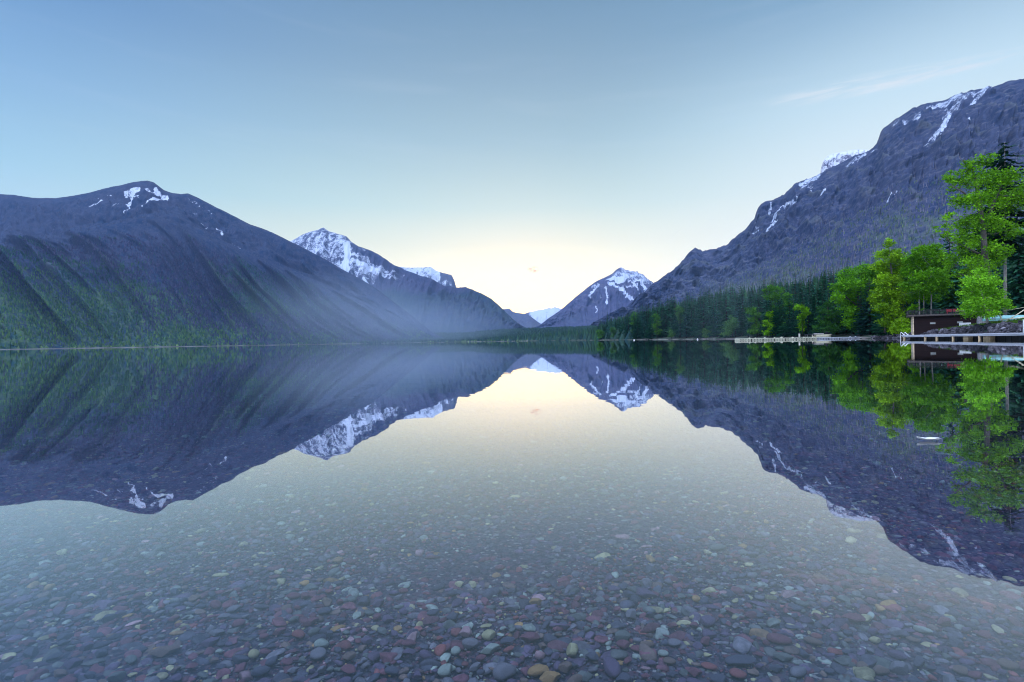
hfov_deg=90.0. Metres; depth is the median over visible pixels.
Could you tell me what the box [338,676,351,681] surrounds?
stone
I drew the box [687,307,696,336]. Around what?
conifer
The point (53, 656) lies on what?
stone
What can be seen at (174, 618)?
stone
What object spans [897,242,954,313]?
aspen
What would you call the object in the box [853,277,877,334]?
conifer
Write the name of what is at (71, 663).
stone
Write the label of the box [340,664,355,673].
stone
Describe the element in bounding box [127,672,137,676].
stone
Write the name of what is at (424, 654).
stone
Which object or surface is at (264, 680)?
stone
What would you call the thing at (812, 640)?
stone
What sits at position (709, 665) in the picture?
stone
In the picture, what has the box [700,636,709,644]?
stone
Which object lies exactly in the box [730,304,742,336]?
conifer
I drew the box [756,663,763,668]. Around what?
stone
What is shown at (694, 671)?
stone
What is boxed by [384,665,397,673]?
stone
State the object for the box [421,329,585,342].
terrain
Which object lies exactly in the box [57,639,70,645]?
stone
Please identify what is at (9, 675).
stone
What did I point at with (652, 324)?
conifer
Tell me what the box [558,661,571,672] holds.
stone
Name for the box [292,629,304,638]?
stone
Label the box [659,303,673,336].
conifer
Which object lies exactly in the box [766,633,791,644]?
stone
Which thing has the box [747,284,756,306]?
conifer
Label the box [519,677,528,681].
stone
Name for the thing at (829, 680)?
stone
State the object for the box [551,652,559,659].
stone
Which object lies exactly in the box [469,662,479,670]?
stone
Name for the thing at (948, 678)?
stone
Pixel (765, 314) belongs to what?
conifer
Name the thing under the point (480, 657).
stone
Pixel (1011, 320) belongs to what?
grass
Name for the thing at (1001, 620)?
stone
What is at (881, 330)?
conifer
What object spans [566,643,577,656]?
stone
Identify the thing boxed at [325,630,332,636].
stone
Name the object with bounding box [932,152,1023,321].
cottonwood
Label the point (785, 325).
conifer
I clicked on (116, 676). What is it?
stone
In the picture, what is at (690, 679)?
stone
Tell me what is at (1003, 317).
boat
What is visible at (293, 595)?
stone
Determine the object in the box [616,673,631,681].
stone
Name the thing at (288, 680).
stone
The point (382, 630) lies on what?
stone
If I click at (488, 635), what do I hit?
stone
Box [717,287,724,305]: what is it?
conifer
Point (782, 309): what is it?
conifer
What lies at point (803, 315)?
broadleaf tree
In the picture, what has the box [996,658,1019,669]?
stone
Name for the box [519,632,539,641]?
stone
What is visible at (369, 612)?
stone
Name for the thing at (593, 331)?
forest
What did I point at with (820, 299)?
conifer
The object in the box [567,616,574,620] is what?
stone
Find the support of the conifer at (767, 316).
on the shore
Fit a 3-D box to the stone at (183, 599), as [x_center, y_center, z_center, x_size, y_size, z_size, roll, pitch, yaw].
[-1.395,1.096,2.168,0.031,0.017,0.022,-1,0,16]
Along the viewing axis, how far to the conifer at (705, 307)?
371.98 m
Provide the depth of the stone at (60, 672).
1.67 m
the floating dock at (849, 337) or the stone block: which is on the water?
the floating dock at (849, 337)
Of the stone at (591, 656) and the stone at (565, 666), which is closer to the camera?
the stone at (565, 666)
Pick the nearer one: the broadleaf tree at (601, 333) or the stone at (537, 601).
the stone at (537, 601)
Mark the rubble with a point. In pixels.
(1006, 327)
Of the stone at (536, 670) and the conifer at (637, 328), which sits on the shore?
the conifer at (637, 328)
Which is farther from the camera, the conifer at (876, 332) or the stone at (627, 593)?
the conifer at (876, 332)
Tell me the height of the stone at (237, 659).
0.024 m
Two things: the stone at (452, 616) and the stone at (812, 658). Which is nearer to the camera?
the stone at (812, 658)
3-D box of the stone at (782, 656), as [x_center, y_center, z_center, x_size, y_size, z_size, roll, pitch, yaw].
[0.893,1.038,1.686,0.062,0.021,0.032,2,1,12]
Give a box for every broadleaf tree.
[597,329,604,338]
[610,327,616,336]
[629,311,637,331]
[650,313,661,334]
[674,304,684,323]
[744,306,760,336]
[761,310,777,336]
[762,284,784,323]
[781,292,794,329]
[793,303,810,336]
[812,300,843,334]
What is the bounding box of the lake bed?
[0,465,1023,681]
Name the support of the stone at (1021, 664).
on the lake bed
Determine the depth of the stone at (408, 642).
1.79 m
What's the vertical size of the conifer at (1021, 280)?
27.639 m
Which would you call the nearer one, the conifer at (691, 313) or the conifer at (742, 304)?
the conifer at (742, 304)
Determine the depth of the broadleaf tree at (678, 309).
405.60 m
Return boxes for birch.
[955,267,1016,323]
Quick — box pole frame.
[989,307,1023,320]
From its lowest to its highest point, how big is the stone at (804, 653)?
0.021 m
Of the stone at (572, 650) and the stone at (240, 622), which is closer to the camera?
the stone at (572, 650)
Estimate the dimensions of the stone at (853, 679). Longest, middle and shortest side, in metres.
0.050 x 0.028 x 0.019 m
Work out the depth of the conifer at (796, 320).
195.96 m
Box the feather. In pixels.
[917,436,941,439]
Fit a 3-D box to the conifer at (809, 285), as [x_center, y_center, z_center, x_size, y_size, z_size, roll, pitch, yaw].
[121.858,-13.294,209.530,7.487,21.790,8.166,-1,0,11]
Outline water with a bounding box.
[0,338,1023,524]
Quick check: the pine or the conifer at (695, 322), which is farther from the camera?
the conifer at (695, 322)
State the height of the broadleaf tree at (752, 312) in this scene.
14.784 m
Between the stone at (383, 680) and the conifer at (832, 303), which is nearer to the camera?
the stone at (383, 680)
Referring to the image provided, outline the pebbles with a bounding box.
[0,465,1023,681]
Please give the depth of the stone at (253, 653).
1.74 m
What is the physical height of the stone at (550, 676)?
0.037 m
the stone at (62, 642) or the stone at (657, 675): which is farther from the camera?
the stone at (62, 642)
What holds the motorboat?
on the water
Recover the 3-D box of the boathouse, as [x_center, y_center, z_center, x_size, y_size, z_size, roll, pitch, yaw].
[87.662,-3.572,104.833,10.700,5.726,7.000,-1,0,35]
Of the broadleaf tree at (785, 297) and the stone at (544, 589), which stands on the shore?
the broadleaf tree at (785, 297)
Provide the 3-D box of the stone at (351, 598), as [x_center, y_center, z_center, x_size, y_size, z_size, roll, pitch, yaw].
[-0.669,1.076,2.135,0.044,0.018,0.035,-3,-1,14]
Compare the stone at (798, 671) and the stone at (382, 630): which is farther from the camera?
the stone at (382, 630)
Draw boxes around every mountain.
[0,181,441,348]
[290,228,525,332]
[401,267,455,286]
[503,309,540,327]
[525,307,560,323]
[534,267,652,327]
[591,79,1023,325]
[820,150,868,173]
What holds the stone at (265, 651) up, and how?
on the lake bed
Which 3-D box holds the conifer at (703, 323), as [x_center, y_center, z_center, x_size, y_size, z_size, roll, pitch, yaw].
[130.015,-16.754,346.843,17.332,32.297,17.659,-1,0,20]
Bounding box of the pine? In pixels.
[957,142,1023,314]
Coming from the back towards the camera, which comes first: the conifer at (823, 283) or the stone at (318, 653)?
the conifer at (823, 283)
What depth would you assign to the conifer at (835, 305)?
173.55 m
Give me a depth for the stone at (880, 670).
1.60 m
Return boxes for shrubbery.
[17,339,529,348]
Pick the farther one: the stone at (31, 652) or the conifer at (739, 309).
the conifer at (739, 309)
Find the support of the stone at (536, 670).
on the lake bed
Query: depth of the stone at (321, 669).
1.65 m
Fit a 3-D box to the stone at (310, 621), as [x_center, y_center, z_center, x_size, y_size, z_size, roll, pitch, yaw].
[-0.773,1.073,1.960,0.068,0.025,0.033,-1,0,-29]
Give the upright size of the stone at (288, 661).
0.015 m
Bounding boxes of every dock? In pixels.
[735,337,817,340]
[817,336,857,338]
[901,332,1023,338]
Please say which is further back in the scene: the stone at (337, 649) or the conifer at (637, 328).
the conifer at (637, 328)
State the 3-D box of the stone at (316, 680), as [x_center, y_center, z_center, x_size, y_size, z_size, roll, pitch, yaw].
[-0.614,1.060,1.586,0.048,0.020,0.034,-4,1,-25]
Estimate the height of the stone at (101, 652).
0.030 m
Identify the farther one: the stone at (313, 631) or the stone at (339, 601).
the stone at (339, 601)
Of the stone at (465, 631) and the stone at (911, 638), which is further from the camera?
the stone at (465, 631)
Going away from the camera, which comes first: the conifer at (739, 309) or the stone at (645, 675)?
the stone at (645, 675)
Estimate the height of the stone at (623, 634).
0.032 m
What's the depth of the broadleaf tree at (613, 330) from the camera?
657.84 m
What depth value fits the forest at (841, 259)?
1303.94 m
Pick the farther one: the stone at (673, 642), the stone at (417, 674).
the stone at (673, 642)
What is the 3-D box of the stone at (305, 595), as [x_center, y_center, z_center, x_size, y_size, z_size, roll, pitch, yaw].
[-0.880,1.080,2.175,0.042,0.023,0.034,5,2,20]
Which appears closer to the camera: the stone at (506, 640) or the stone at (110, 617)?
the stone at (506, 640)
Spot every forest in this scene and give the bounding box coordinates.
[0,188,438,347]
[0,229,437,348]
[360,325,633,343]
[491,244,1023,340]
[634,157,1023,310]
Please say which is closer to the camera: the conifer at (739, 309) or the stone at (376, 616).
the stone at (376, 616)
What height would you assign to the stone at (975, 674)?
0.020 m
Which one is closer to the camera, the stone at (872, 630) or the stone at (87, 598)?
the stone at (872, 630)
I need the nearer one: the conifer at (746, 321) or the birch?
the birch
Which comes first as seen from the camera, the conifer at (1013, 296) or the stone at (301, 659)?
the stone at (301, 659)
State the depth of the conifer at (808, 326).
190.19 m
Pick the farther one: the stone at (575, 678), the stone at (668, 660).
the stone at (668, 660)
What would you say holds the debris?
on the shore
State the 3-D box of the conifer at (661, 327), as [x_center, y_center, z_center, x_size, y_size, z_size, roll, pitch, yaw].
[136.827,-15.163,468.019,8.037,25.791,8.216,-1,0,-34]
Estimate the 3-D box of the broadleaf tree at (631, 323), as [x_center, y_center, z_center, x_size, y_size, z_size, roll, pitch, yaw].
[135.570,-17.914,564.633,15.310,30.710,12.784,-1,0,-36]
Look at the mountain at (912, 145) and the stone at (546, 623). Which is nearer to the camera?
the stone at (546, 623)
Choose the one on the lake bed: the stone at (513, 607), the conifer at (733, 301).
the stone at (513, 607)
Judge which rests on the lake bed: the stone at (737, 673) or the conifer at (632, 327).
the stone at (737, 673)
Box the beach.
[0,340,527,349]
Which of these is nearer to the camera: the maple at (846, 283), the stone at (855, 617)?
the stone at (855, 617)
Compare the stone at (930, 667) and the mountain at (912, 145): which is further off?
the mountain at (912, 145)
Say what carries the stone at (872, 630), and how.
on the lake bed
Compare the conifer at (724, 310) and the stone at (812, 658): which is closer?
the stone at (812, 658)
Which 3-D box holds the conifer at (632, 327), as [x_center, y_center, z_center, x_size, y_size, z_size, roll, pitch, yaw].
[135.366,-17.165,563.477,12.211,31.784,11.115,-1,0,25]
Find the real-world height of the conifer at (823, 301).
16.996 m
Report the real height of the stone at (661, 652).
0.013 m
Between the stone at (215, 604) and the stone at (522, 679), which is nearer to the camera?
the stone at (522, 679)
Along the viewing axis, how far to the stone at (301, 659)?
1.71 m
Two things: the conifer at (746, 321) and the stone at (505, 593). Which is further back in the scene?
the conifer at (746, 321)
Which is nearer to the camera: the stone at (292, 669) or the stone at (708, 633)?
the stone at (292, 669)
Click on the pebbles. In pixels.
(280, 612)
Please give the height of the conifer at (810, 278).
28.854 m
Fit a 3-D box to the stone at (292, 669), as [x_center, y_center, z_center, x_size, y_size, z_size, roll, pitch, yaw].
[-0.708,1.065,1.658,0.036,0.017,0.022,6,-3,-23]
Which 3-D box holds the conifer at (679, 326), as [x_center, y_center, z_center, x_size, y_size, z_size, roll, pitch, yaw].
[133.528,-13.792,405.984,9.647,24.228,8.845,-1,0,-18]
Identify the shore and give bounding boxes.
[590,312,1009,339]
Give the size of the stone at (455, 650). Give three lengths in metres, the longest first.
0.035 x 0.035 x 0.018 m
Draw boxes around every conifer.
[605,312,610,338]
[622,316,631,338]
[629,314,635,338]
[632,315,642,338]
[633,318,640,338]
[637,306,651,336]
[640,320,646,338]
[642,302,651,330]
[644,311,660,337]
[644,317,657,339]
[654,304,672,337]
[657,311,670,337]
[658,313,664,337]
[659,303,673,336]
[664,301,673,320]
[669,294,678,328]
[670,299,677,335]
[672,313,681,337]
[674,311,685,337]
[679,296,696,334]
[679,301,692,337]
[683,300,695,334]
[684,292,689,325]
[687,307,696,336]
[691,294,709,337]
[691,294,710,338]
[691,307,698,337]
[694,292,711,328]
[707,285,712,317]
[707,292,724,336]
[707,295,715,330]
[708,297,717,334]
[711,295,722,336]
[713,291,738,338]
[715,297,725,326]
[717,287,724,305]
[721,288,730,306]
[730,293,738,323]
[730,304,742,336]
[733,288,746,330]
[736,297,741,330]
[736,303,751,335]
[740,286,748,308]
[741,292,754,325]
[742,301,750,336]
[746,292,764,336]
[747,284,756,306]
[759,292,775,336]
[761,286,768,336]
[767,298,778,335]
[769,299,785,336]
[774,295,786,334]
[777,293,795,337]
[785,299,798,335]
[791,276,806,304]
[791,298,803,335]
[791,299,802,335]
[794,283,807,312]
[798,288,809,306]
[803,298,813,335]
[804,282,812,307]
[805,276,830,323]
[805,285,822,333]
[806,270,815,306]
[808,298,818,335]
[812,285,826,321]
[812,291,825,333]
[817,276,842,334]
[819,288,834,333]
[822,267,830,295]
[826,269,839,306]
[832,291,842,334]
[838,305,851,334]
[849,281,868,335]
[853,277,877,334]
[871,298,884,334]
[876,288,910,335]
[914,299,928,314]
[922,302,939,314]
[935,230,966,313]
[990,260,1009,315]
[997,227,1023,314]
[1012,244,1023,308]
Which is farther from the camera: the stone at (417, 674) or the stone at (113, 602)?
the stone at (113, 602)
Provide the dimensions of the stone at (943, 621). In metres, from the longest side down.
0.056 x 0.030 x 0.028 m
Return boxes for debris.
[628,337,872,339]
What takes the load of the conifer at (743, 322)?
on the shore
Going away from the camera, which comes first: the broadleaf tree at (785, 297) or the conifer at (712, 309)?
the broadleaf tree at (785, 297)
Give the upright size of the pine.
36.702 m
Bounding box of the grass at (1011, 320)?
[938,318,1023,329]
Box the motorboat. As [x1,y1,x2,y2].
[812,332,831,336]
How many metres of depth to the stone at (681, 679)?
1.56 m
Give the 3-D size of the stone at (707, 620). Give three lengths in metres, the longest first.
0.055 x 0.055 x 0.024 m
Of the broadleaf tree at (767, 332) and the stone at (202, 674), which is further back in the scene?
the broadleaf tree at (767, 332)
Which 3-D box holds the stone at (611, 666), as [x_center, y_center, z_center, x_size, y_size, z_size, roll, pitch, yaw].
[0.321,1.042,1.638,0.052,0.026,0.093,1,0,-3]
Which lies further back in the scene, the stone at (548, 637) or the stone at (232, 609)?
the stone at (232, 609)
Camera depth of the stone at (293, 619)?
1.97 m
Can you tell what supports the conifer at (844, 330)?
on the shore
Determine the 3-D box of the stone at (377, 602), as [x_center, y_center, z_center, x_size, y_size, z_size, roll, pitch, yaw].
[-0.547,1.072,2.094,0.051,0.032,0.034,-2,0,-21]
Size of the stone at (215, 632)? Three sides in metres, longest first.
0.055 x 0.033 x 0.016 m
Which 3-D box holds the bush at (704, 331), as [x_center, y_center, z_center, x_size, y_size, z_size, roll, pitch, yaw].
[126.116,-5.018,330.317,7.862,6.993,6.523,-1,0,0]
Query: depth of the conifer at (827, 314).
169.89 m
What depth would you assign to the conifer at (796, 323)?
193.41 m
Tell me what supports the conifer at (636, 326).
on the shore
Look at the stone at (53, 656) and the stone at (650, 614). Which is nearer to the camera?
the stone at (53, 656)
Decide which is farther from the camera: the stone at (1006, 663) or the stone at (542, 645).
the stone at (542, 645)
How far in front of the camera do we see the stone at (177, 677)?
1.62 m
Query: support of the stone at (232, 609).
on the lake bed
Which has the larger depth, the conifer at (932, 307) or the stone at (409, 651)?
the conifer at (932, 307)
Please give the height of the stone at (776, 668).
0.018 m
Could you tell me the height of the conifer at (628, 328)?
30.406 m
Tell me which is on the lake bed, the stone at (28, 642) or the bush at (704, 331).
the stone at (28, 642)
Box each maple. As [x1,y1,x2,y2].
[827,262,876,334]
[864,267,888,321]
[937,268,972,309]
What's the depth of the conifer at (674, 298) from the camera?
481.09 m
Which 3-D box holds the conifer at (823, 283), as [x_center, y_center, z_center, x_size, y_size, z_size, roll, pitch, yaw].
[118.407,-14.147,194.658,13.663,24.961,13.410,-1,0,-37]
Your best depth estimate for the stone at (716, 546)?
2.63 m
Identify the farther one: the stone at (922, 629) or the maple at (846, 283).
the maple at (846, 283)
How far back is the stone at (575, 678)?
1.56 m
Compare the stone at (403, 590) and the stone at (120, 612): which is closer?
the stone at (120, 612)
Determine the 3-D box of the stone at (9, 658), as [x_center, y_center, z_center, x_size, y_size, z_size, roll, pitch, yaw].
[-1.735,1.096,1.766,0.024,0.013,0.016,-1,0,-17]
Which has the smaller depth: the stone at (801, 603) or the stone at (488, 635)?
the stone at (488, 635)
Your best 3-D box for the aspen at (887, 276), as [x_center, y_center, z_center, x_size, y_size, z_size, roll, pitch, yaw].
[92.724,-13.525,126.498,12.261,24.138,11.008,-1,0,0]
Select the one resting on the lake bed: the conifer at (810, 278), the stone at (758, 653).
the stone at (758, 653)
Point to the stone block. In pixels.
(979, 320)
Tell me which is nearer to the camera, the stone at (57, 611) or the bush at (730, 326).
the stone at (57, 611)
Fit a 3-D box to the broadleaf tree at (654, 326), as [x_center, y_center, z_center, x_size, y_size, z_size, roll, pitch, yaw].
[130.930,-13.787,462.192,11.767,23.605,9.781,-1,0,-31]
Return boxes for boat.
[982,315,1023,320]
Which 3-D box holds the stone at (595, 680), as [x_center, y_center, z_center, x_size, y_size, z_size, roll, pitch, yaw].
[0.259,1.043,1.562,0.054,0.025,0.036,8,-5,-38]
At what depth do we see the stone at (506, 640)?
1.79 m
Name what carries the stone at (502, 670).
on the lake bed
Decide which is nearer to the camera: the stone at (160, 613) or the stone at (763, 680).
the stone at (763, 680)
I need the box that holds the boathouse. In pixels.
[906,308,975,334]
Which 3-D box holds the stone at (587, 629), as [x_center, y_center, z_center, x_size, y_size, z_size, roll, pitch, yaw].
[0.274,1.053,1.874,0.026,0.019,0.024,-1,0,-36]
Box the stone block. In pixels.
[977,316,985,323]
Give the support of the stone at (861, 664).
on the lake bed
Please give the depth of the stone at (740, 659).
1.66 m
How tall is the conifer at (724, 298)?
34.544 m
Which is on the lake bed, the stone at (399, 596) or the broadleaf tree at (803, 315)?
the stone at (399, 596)
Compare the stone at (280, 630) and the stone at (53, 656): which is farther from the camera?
the stone at (280, 630)
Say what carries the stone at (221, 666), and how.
on the lake bed
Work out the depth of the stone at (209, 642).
1.82 m
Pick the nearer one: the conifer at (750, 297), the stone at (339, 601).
the stone at (339, 601)
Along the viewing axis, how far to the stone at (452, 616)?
1.96 m
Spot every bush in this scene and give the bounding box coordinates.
[667,329,675,338]
[701,328,712,337]
[718,315,738,337]
[887,317,910,334]
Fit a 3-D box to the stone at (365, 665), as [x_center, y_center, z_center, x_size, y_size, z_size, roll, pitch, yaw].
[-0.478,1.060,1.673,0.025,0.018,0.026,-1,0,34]
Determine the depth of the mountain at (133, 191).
2245.80 m
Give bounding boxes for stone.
[4,656,13,661]
[4,672,13,678]
[14,665,27,671]
[22,639,36,645]
[23,646,38,657]
[46,652,63,660]
[49,633,56,638]
[53,607,64,615]
[54,669,67,676]
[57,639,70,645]
[58,676,77,681]
[63,657,82,669]
[79,642,93,650]
[82,679,96,681]
[83,596,93,600]
[83,671,95,678]
[94,648,107,657]
[101,613,116,620]
[106,599,119,605]
[107,671,125,681]
[115,610,126,614]
[125,655,136,663]
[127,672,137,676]
[144,676,159,681]
[148,645,181,656]
[154,610,165,616]
[167,615,179,620]
[170,588,178,594]
[170,666,180,672]
[171,673,181,681]
[179,597,186,601]
[185,662,198,668]
[197,671,207,677]
[200,637,219,646]
[202,678,218,681]
[209,629,224,635]
[209,657,218,662]
[210,600,221,608]
[216,663,225,668]
[217,613,230,618]
[222,678,236,681]
[226,604,241,613]
[232,618,245,626]
[232,655,248,663]
[234,662,246,672]
[248,649,259,658]
[251,665,270,675]
[257,678,270,681]
[259,633,268,638]
[260,648,270,654]
[265,656,277,665]
[272,627,286,634]
[279,678,293,681]
[283,657,292,664]
[287,592,300,598]
[287,667,298,672]
[288,616,298,622]
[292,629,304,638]
[298,656,305,662]
[301,592,309,598]
[301,617,318,626]
[308,627,319,636]
[309,678,321,681]
[310,647,326,659]
[314,638,328,646]
[317,665,325,672]
[318,607,331,613]
[323,674,333,679]
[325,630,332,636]
[334,647,340,652]
[336,599,343,603]
[336,617,345,622]
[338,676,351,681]
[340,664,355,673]
[342,651,356,660]
[347,596,356,601]
[357,596,369,605]
[360,662,370,668]
[361,636,371,644]
[364,609,373,614]
[372,599,383,606]
[373,613,380,619]
[376,678,386,681]
[377,627,386,633]
[382,614,394,622]
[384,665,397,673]
[391,630,397,635]
[394,594,402,599]
[399,588,407,592]
[399,608,406,614]
[401,639,415,645]
[403,649,416,653]
[413,670,421,678]
[419,649,431,658]
[427,609,438,615]
[437,663,451,676]
[443,677,453,681]
[446,613,458,620]
[448,590,456,595]
[451,646,460,654]
[459,626,471,636]
[462,638,478,648]
[468,677,478,681]
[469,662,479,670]
[476,654,485,661]
[477,669,484,674]
[480,623,491,627]
[480,643,499,653]
[481,629,495,640]
[493,661,515,680]
[500,636,514,643]
[501,591,508,595]
[503,645,513,652]
[506,604,518,610]
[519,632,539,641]
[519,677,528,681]
[527,664,548,676]
[529,598,541,605]
[535,650,544,658]
[538,642,546,647]
[539,588,549,591]
[539,671,560,681]
[542,619,549,628]
[544,633,557,642]
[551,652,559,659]
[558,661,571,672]
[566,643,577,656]
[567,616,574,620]
[567,674,582,681]
[573,595,580,601]
[584,626,590,631]
[585,652,598,660]
[589,678,603,681]
[603,656,620,677]
[615,630,630,640]
[616,639,629,648]
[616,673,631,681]
[623,590,633,597]
[623,656,631,663]
[626,608,635,618]
[636,587,656,597]
[639,641,653,646]
[641,673,649,678]
[646,612,653,616]
[646,660,655,664]
[651,672,665,679]
[658,649,668,655]
[663,657,675,663]
[667,671,678,676]
[668,622,677,627]
[668,638,680,645]
[677,677,685,681]
[686,677,700,681]
[688,667,702,676]
[690,621,698,626]
[700,615,715,626]
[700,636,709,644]
[701,662,716,669]
[702,629,716,637]
[709,543,725,549]
[710,673,725,681]
[724,654,756,664]
[729,668,746,678]
[745,587,754,592]
[754,595,764,599]
[754,651,763,656]
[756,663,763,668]
[758,678,771,681]
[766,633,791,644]
[769,664,782,671]
[773,652,792,660]
[789,677,796,681]
[790,666,806,677]
[791,613,797,617]
[795,600,808,606]
[799,650,809,657]
[803,677,814,681]
[804,636,822,644]
[809,656,815,661]
[821,602,831,607]
[823,678,838,681]
[841,613,865,622]
[842,649,850,653]
[850,677,865,681]
[856,661,868,666]
[866,647,874,652]
[867,628,876,634]
[869,636,880,643]
[873,665,889,674]
[876,593,889,599]
[889,650,907,659]
[889,661,908,674]
[906,636,920,641]
[907,676,923,681]
[913,625,932,632]
[913,656,924,666]
[915,603,930,609]
[926,665,935,669]
[927,674,937,680]
[937,617,950,625]
[941,653,952,660]
[942,674,956,681]
[947,598,959,603]
[949,637,963,648]
[953,665,967,674]
[967,671,981,678]
[983,647,995,653]
[996,618,1006,623]
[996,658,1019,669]
[997,669,1006,674]
[1007,678,1017,681]
[1018,660,1023,671]
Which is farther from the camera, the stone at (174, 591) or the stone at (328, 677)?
the stone at (174, 591)
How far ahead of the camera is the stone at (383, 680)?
1.58 m
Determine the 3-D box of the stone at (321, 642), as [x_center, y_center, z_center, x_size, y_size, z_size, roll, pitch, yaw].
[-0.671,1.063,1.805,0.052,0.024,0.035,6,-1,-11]
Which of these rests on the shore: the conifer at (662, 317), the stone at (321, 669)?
the conifer at (662, 317)
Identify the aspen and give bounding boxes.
[866,237,913,334]
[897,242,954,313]
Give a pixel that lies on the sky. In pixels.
(526, 153)
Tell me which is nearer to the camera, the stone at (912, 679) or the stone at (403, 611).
the stone at (912, 679)
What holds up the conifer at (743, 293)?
on the shore
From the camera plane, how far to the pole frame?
84.08 m
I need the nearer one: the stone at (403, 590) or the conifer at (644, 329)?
the stone at (403, 590)
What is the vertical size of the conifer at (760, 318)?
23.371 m
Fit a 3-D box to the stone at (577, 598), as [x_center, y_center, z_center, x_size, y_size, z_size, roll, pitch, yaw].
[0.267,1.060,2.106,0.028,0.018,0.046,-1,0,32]
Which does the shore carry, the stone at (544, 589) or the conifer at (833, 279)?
the conifer at (833, 279)
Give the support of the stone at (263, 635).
on the lake bed
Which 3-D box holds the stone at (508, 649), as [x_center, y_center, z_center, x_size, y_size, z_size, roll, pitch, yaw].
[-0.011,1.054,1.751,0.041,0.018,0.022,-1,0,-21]
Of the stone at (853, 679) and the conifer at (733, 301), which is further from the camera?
the conifer at (733, 301)
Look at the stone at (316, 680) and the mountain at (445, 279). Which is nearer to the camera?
the stone at (316, 680)
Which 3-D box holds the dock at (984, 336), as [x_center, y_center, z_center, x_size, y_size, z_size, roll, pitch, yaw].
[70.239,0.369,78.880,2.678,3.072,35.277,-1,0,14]
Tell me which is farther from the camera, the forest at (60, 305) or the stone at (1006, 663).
the forest at (60, 305)
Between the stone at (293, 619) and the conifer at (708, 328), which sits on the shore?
the conifer at (708, 328)
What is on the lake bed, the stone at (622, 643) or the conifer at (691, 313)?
the stone at (622, 643)
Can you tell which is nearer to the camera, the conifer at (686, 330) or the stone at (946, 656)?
the stone at (946, 656)
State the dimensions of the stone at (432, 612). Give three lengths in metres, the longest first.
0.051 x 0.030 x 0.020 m
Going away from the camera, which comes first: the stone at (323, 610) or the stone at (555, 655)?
the stone at (555, 655)
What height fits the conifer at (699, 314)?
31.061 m
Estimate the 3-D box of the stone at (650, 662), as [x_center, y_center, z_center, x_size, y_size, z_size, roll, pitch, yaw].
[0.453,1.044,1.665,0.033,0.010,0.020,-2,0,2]
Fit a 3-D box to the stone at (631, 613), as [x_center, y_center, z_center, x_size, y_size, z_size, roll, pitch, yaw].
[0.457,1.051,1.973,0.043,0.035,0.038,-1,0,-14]
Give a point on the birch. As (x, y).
(975, 287)
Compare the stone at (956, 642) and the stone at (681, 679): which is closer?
the stone at (681, 679)
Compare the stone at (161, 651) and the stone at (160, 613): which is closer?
the stone at (161, 651)
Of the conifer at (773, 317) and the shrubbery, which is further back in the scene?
the shrubbery
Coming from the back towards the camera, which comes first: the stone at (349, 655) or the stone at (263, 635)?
the stone at (263, 635)
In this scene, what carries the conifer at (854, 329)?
on the shore
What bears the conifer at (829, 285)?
on the shore
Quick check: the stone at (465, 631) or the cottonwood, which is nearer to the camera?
the stone at (465, 631)
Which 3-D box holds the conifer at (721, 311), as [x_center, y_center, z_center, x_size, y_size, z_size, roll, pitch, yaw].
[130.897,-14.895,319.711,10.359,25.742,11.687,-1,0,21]
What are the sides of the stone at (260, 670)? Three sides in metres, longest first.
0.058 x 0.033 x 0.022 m
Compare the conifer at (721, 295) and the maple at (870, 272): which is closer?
the maple at (870, 272)
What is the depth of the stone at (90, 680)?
1.62 m
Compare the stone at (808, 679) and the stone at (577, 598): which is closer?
the stone at (808, 679)
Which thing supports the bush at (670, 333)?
on the shore
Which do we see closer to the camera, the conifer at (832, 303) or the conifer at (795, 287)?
the conifer at (832, 303)
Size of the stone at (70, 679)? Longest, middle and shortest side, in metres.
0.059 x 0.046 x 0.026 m
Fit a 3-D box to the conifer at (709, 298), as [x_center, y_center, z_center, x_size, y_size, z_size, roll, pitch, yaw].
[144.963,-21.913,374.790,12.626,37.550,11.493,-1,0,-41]
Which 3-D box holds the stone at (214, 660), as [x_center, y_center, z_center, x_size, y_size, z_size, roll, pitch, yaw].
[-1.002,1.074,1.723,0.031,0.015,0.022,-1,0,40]
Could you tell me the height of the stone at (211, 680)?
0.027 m
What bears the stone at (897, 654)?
on the lake bed
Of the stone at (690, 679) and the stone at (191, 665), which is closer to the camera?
the stone at (690, 679)
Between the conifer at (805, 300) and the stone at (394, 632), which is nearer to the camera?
the stone at (394, 632)
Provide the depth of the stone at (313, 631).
1.87 m
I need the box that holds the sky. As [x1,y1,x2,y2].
[0,0,1023,313]
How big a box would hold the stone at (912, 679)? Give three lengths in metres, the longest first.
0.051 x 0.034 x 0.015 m
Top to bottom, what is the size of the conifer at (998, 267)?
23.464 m
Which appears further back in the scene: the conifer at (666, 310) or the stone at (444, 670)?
the conifer at (666, 310)
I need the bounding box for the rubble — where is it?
[871,320,1022,338]
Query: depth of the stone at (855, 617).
1.92 m

